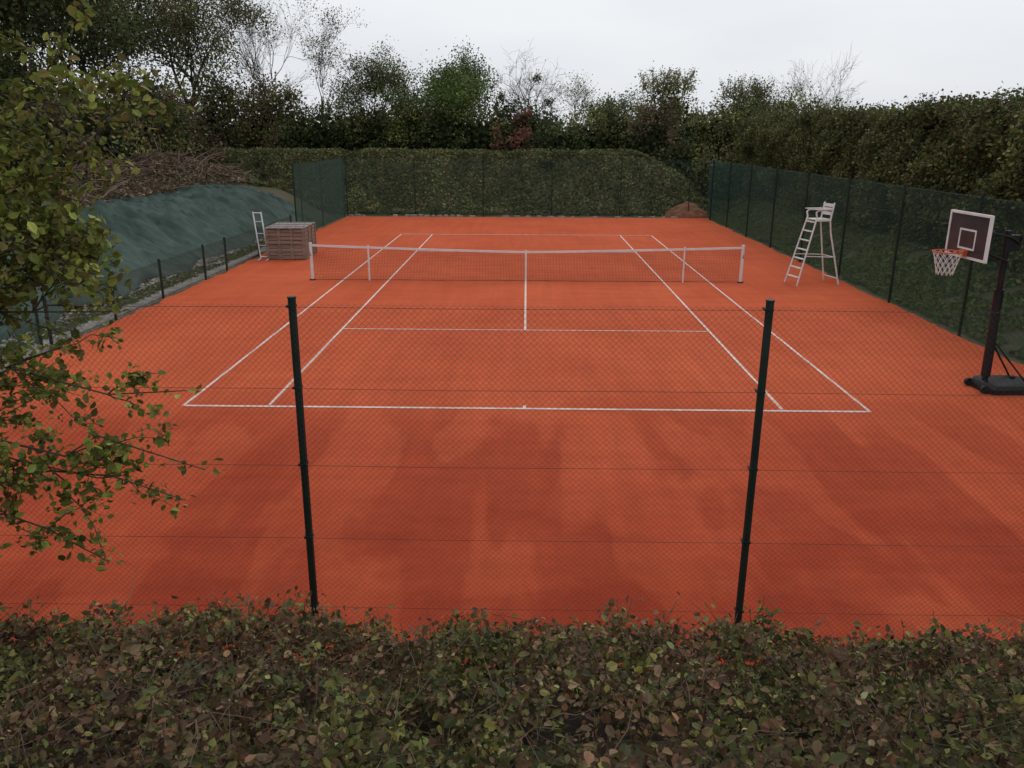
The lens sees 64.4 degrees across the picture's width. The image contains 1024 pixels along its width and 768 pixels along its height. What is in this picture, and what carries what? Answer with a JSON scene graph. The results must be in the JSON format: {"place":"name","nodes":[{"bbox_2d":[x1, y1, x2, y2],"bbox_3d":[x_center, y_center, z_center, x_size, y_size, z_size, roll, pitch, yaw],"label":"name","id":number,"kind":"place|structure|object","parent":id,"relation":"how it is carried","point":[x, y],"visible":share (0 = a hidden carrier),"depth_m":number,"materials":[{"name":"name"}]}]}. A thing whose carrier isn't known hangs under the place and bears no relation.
{"place":"outdoors","nodes":[
{"label":"outdoors","id":0,"kind":"place"},
{"bbox_2d":[0,237,264,349],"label":"gravel","id":1,"kind":"structure","parent":0,"point":[199,260],"depth_m":22.33,"materials":[{"name":"grey gravel"}]},
{"bbox_2d":[0,144,1023,767],"bbox_3d":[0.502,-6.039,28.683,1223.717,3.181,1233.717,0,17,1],"label":"ground","id":2,"kind":"structure","parent":0,"point":[284,196],"depth_m":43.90,"materials":[{"name":"green plant"}]},
{"bbox_2d":[0,265,42,358],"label":"chain link fence","id":3,"kind":"object","parent":2,"relation":"on","point":[38,329],"visible":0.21,"depth_m":16.00,"materials":[{"name":"green metal"}]},
{"bbox_2d":[0,8,74,69],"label":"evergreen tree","id":4,"kind":"object","parent":2,"relation":"on","point":[27,37],"visible":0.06,"depth_m":43.21,"materials":[{"name":"green plant"}]},
{"bbox_2d":[0,0,105,58],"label":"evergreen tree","id":5,"kind":"object","parent":2,"relation":"on","point":[5,12],"visible":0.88,"depth_m":34.02,"materials":[{"name":"green plant"}]},
{"bbox_2d":[2,0,163,101],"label":"oak tree","id":6,"kind":"object","parent":2,"relation":"on","point":[78,65],"visible":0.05,"depth_m":49.19,"materials":[{"name":"green plant"}]},
{"bbox_2d":[0,0,225,571],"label":"hawthorn tree","id":7,"kind":"object","parent":2,"relation":"on","point":[41,239],"visible":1,"depth_m":4.86,"materials":[{"name":"green plant"}]},
{"bbox_2d":[0,0,232,148],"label":"evergreen tree","id":8,"kind":"object","parent":2,"relation":"on","point":[19,70],"visible":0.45,"depth_m":41.28,"materials":[{"name":"green plant"}]},
{"bbox_2d":[0,71,233,178],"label":"shrubbery","id":9,"kind":"object","parent":2,"relation":"on","point":[125,145],"visible":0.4,"depth_m":36.44,"materials":[{"name":"green plant"}]},
{"bbox_2d":[0,246,265,371],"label":"concrete kerb","id":10,"kind":"structure","parent":2,"relation":"on","point":[46,341],"depth_m":20.81,"materials":[{"name":"concrete"}]},
{"bbox_2d":[17,136,254,206],"bbox_3d":[-16.293,-9.285,36.536,5.768,3.554,18.452,0,17,1],"label":"brush heap","id":11,"kind":"object","parent":2,"relation":"on","point":[161,164],"visible":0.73,"depth_m":34.52,"materials":[{"name":"brown plant"}]},
{"bbox_2d":[0,182,312,340],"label":"tarpaulin","id":12,"kind":"object","parent":2,"relation":"on","point":[149,229],"visible":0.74,"depth_m":28.39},
{"bbox_2d":[42,215,291,344],"bbox_3d":[-9.210,-3.674,24.930,0.098,1.342,17.903,0,17,1],"label":"fence","id":13,"kind":"object","parent":2,"relation":"on","point":[160,274],"visible":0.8,"depth_m":21.87,"materials":[{"name":"black metal"}]},
{"bbox_2d":[105,0,287,149],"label":"oak tree","id":14,"kind":"object","parent":2,"relation":"on","point":[188,24],"visible":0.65,"depth_m":50.53,"materials":[{"name":"green plant"}]},
{"bbox_2d":[180,0,336,106],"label":"bare tree","id":15,"kind":"object","parent":2,"relation":"on","point":[256,64],"visible":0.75,"depth_m":53.77,"materials":[{"name":"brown plant"}]},
{"bbox_2d":[224,0,370,148],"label":"budding tree","id":16,"kind":"object","parent":2,"relation":"on","point":[320,63],"visible":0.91,"depth_m":52.95,"materials":[{"name":"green plant"}]},
{"bbox_2d":[291,157,345,227],"bbox_3d":[-9.049,-8.967,38.822,0.083,3.342,9.638,0,17,1],"label":"chain link fence","id":17,"kind":"object","parent":2,"relation":"on","point":[313,199],"visible":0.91,"depth_m":38.16,"materials":[{"name":"green metal"}]},
{"bbox_2d":[312,35,417,133],"bbox_3d":[-9.691,-19.170,53.586,7.102,7.640,8.382,0,17,1],"label":"budding tree","id":18,"kind":"object","parent":2,"relation":"on","point":[380,79],"visible":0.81,"depth_m":52.30,"materials":[{"name":"green plant"}]},
{"bbox_2d":[33,84,718,162],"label":"distant woods","id":19,"kind":"object","parent":2,"relation":"on","point":[386,109],"depth_m":93.30,"materials":[{"name":"green plant"}]},
{"bbox_2d":[365,35,502,141],"bbox_3d":[-4.862,-19.133,53.477,9.053,7.706,13.280,0,17,1],"label":"maple tree","id":20,"kind":"object","parent":2,"relation":"on","point":[451,85],"visible":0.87,"depth_m":50.58,"materials":[{"name":"green plant"}]},
{"bbox_2d":[403,99,475,148],"bbox_3d":[-4.776,-16.854,52.857,5.182,3.852,4.097,0,17,1],"label":"holly shrub","id":21,"kind":"object","parent":2,"relation":"on","point":[460,124],"visible":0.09,"depth_m":51.80,"materials":[{"name":"green plant"}]},
{"bbox_2d":[34,61,896,200],"bbox_3d":[-3.068,-15.805,50.908,57.985,8.323,13.461,0,17,1],"label":"shrubbery","id":22,"kind":"object","parent":2,"relation":"on","point":[699,141],"visible":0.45,"depth_m":51.12,"materials":[{"name":"green plant"}]},
{"bbox_2d":[194,147,767,215],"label":"ivy bank","id":23,"kind":"structure","parent":2,"relation":"on","point":[610,153],"depth_m":46.02,"materials":[{"name":"green plant"}]},
{"bbox_2d":[488,107,534,150],"bbox_3d":[-0.076,-15.453,49.428,2.810,2.970,3.041,6,18,18],"label":"flowering shrub","id":24,"kind":"object","parent":2,"relation":"on","point":[508,131],"visible":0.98,"depth_m":49.32,"materials":[{"name":"red plant"}]},
{"bbox_2d":[0,216,1023,669],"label":"clay court","id":25,"kind":"object","parent":2,"relation":"on","point":[262,282],"visible":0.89,"depth_m":11.54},
{"bbox_2d":[252,212,268,260],"bbox_3d":[-8.680,-5.110,28.166,0.422,1.612,0.998,-6,18,-19],"label":"leaning metal frame","id":26,"kind":"object","parent":25,"relation":"on","point":[260,213],"visible":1,"depth_m":28.31,"materials":[{"name":"white paint"}]},
{"bbox_2d":[264,222,316,259],"bbox_3d":[-7.880,-5.153,29.108,1.372,1.117,2.000,0,17,-2],"label":"wooden crate","id":27,"kind":"object","parent":25,"relation":"on","point":[289,240],"visible":0.98,"depth_m":28.24,"materials":[{"name":"brown wood"}]},
{"bbox_2d":[182,234,870,411],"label":"court lines","id":28,"kind":"object","parent":25,"relation":"on","point":[524,407],"visible":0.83,"depth_m":15.05,"materials":[{"name":"paint"}]},
{"bbox_2d":[309,242,744,282],"bbox_3d":[0.410,-3.553,24.195,12.971,1.210,0.219,0,17,1],"label":"tennis net","id":29,"kind":"object","parent":25,"relation":"on","point":[684,249],"visible":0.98,"depth_m":24.18,"materials":[{"name":"white fabric"}]},
{"bbox_2d":[784,201,838,285],"bbox_3d":[8.902,-4.129,23.881,1.387,2.369,0.798,-4,17,-12],"label":"umpire chair","id":30,"kind":"object","parent":25,"relation":"on","point":[824,210],"visible":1,"depth_m":23.77,"materials":[{"name":"white paint"}]},
{"bbox_2d":[932,209,1023,394],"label":"basketball hoop","id":31,"kind":"object","parent":25,"relation":"on","point":[969,235],"visible":0.99,"depth_m":13.53,"materials":[{"name":"black metal"}]},
{"bbox_2d":[0,569,1023,767],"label":"bramble hedge","id":32,"kind":"object","parent":2,"relation":"on","point":[194,722],"visible":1,"depth_m":3.81,"materials":[{"name":"green plant"}]},
{"bbox_2d":[0,296,1023,641],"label":"chain link fence","id":33,"kind":"object","parent":2,"relation":"on","point":[298,388],"visible":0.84,"depth_m":6.57,"materials":[{"name":"black metal"}]},
{"bbox_2d":[348,214,677,217],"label":"edging stones","id":34,"kind":"object","parent":2,"relation":"on","point":[408,215],"visible":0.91,"depth_m":43.51,"materials":[{"name":"grey concrete"}]},
{"bbox_2d":[344,157,708,216],"bbox_3d":[0.753,-10.299,43.302,19.233,3.342,0.059,0,17,1],"label":"chain link fence","id":35,"kind":"object","parent":2,"relation":"on","point":[415,206],"visible":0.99,"depth_m":43.24,"materials":[{"name":"green metal"}]},
{"bbox_2d":[488,41,573,147],"bbox_3d":[1.097,-18.841,54.596,6.411,8.119,8.909,0,17,1],"label":"bare tree","id":36,"kind":"object","parent":2,"relation":"on","point":[547,101],"visible":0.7,"depth_m":53.80,"materials":[{"name":"grey plant"}]},
{"bbox_2d":[549,70,604,128],"bbox_3d":[4.310,-18.460,55.153,4.141,5.477,5.809,0,17,1],"label":"bare tree","id":37,"kind":"object","parent":2,"relation":"on","point":[578,95],"visible":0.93,"depth_m":54.64,"materials":[{"name":"plant"}]},
{"bbox_2d":[575,85,654,145],"bbox_3d":[7.435,-18.221,55.995,6.383,4.822,6.624,0,17,1],"label":"maple tree","id":38,"kind":"object","parent":2,"relation":"on","point":[627,105],"visible":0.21,"depth_m":56.13,"materials":[{"name":"green plant"}]},
{"bbox_2d":[664,201,708,217],"bbox_3d":[9.475,-9.445,44.106,2.600,0.904,2.200,0,17,1],"label":"clay heap","id":39,"kind":"object","parent":2,"relation":"on","point":[691,213],"visible":0.73,"depth_m":43.54,"materials":[{"name":"orange soil"}]},
{"bbox_2d":[625,61,775,157],"bbox_3d":[12.547,-18.321,55.392,10.875,6.682,5.028,-3,17,-9],"label":"willow shrub","id":40,"kind":"object","parent":2,"relation":"on","point":[675,82],"visible":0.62,"depth_m":54.38,"materials":[{"name":"green plant"}]},
{"bbox_2d":[743,73,813,117],"bbox_3d":[17.322,-17.327,55.767,4.720,7.434,8.744,16,23,41],"label":"budding tree","id":41,"kind":"object","parent":2,"relation":"on","point":[774,104],"visible":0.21,"depth_m":55.63,"materials":[{"name":"green plant"}]},
{"bbox_2d":[768,44,869,111],"bbox_3d":[19.619,-18.287,56.399,8.760,9.742,12.747,-6,18,-19],"label":"bare tree","id":42,"kind":"object","parent":2,"relation":"on","point":[837,94],"visible":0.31,"depth_m":54.75,"materials":[{"name":"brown plant"}]},
{"bbox_2d":[701,81,1023,284],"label":"tall hedge","id":43,"kind":"object","parent":2,"relation":"on","point":[963,145],"visible":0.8,"depth_m":27.14,"materials":[{"name":"green plant"}]},
{"bbox_2d":[706,159,1023,360],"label":"chain link fence","id":44,"kind":"object","parent":2,"relation":"on","point":[726,213],"visible":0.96,"depth_m":22.95,"materials":[{"name":"green metal"}]},
{"bbox_2d":[3,0,1023,130],"label":"sky","id":45,"kind":"structure","parent":0,"point":[911,48],"materials":[{"name":"white"}]}
]}

